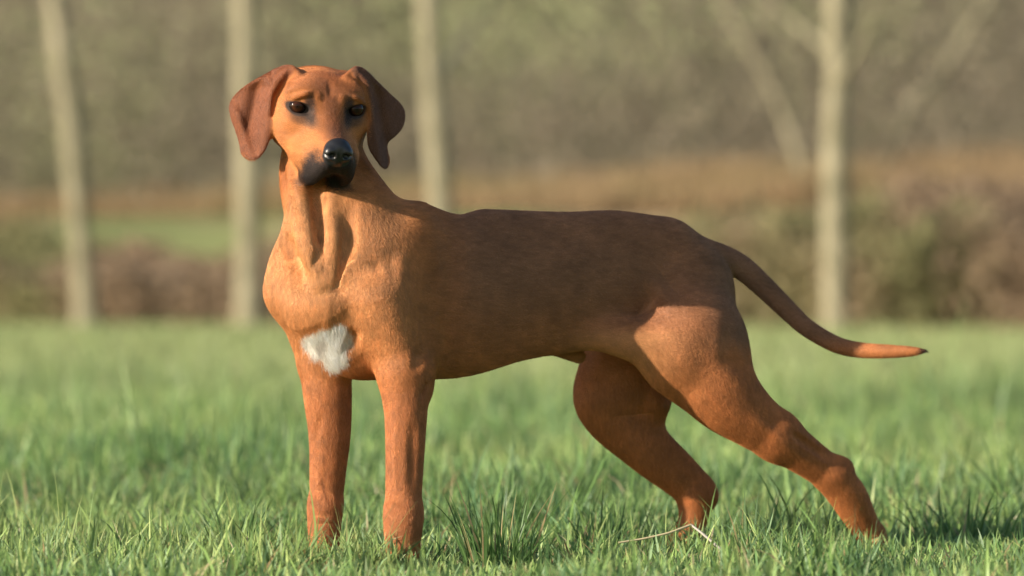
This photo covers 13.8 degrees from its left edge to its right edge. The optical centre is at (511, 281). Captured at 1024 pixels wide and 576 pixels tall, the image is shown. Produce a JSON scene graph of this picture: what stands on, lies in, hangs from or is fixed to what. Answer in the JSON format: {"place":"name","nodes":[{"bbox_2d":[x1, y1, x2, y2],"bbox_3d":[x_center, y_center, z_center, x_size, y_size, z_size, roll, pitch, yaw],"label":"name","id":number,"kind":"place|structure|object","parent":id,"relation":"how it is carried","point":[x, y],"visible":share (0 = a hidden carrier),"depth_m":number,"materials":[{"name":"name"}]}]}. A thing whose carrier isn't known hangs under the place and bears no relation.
{"place":"outdoors","nodes":[
{"label":"outdoors","id":0,"kind":"place"},
{"bbox_2d":[0,0,1023,329],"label":"embankment","id":1,"kind":"structure","parent":0,"point":[208,234],"depth_m":77.93,"materials":[{"name":"brown plant"}]},
{"bbox_2d":[0,0,1023,205],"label":"woodland","id":2,"kind":"object","parent":1,"relation":"on","point":[107,149],"visible":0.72,"depth_m":68.61,"materials":[{"name":"brown plant"}]},
{"bbox_2d":[0,134,1023,219],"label":"dry reeds","id":3,"kind":"object","parent":1,"relation":"on","point":[670,191],"visible":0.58,"depth_m":59.32,"materials":[{"name":"brown plant"}]},
{"bbox_2d":[717,0,806,175],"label":"bare tree","id":4,"kind":"object","parent":1,"relation":"on","point":[793,141],"visible":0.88,"depth_m":59.95,"materials":[{"name":"beige plant"}]},
{"bbox_2d":[881,0,993,168],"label":"bare tree","id":5,"kind":"object","parent":1,"relation":"on","point":[924,91],"visible":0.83,"depth_m":58.92,"materials":[{"name":"beige plant"}]},
{"bbox_2d":[0,291,1023,575],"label":"ground","id":6,"kind":"structure","parent":0,"point":[524,367],"depth_m":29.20,"materials":[{"name":"green plant"}]},
{"bbox_2d":[46,0,100,324],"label":"bare tree","id":7,"kind":"object","parent":6,"relation":"on","point":[85,300],"visible":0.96,"depth_m":52.40,"materials":[{"name":"beige plant"}]},
{"bbox_2d":[110,521,201,554],"bbox_3d":[-0.683,0.492,8.035,0.190,0.100,0.167,0,0,22],"label":"grass tuft","id":8,"kind":"object","parent":6,"relation":"on","point":[140,538],"visible":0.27,"depth_m":8.01,"materials":[{"name":"green plant"}]},
{"bbox_2d":[189,491,299,548],"bbox_3d":[-0.531,0.473,8.303,0.215,0.136,0.219,0,0,34],"label":"grass tuft","id":9,"kind":"object","parent":6,"relation":"on","point":[250,523],"visible":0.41,"depth_m":8.30,"materials":[{"name":"green plant"}]},
{"bbox_2d":[234,0,264,325],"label":"bare tree","id":10,"kind":"object","parent":6,"relation":"on","point":[249,307],"visible":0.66,"depth_m":50.39,"materials":[{"name":"beige plant"}]},
{"bbox_2d":[417,0,496,212],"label":"bare tree","id":11,"kind":"object","parent":6,"relation":"on","point":[436,149],"visible":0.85,"depth_m":48.90,"materials":[{"name":"beige plant"}]},
{"bbox_2d":[425,474,573,568],"bbox_3d":[-0.033,0.448,7.936,0.308,0.187,0.326,0,0,0],"label":"grass tuft","id":12,"kind":"object","parent":6,"relation":"on","point":[484,549],"visible":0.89,"depth_m":7.94,"materials":[{"name":"green plant"}]},
{"bbox_2d":[0,169,1023,330],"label":"undergrowth","id":13,"kind":"object","parent":6,"relation":"on","point":[974,239],"visible":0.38,"depth_m":47.91,"materials":[{"name":"brown plant"}]},
{"bbox_2d":[229,65,928,561],"bbox_3d":[0.121,0.068,8.272,1.383,0.960,0.368,0,0,-25],"label":"dog","id":14,"kind":"object","parent":6,"relation":"on","point":[405,303],"visible":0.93,"depth_m":8.10},
{"bbox_2d":[558,480,638,547],"bbox_3d":[0.161,0.467,8.386,0.194,0.149,0.210,0,0,0],"label":"grass tuft","id":15,"kind":"object","parent":6,"relation":"on","point":[619,527],"visible":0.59,"depth_m":8.39,"materials":[{"name":"green plant"}]},
{"bbox_2d":[618,524,720,548],"bbox_3d":[0.296,0.485,8.026,0.200,0.048,0.035,0,0,-11],"label":"broken stalk","id":16,"kind":"object","parent":6,"relation":"on","point":[687,526],"visible":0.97,"depth_m":8.03,"materials":[{"name":"plant"}]},
{"bbox_2d":[725,504,843,561],"bbox_3d":[0.498,0.476,7.930,0.265,0.130,0.228,0,0,-11],"label":"grass tuft","id":17,"kind":"object","parent":6,"relation":"on","point":[745,541],"visible":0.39,"depth_m":7.92,"materials":[{"name":"green plant"}]},
{"bbox_2d":[764,0,877,331],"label":"bare tree","id":18,"kind":"object","parent":6,"relation":"on","point":[834,49],"visible":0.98,"depth_m":45.39,"materials":[{"name":"beige plant"}]},
{"bbox_2d":[880,483,1023,543],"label":"grass tuft","id":19,"kind":"object","parent":6,"relation":"on","point":[947,526],"visible":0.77,"depth_m":8.68,"materials":[{"name":"green plant"}]}
]}

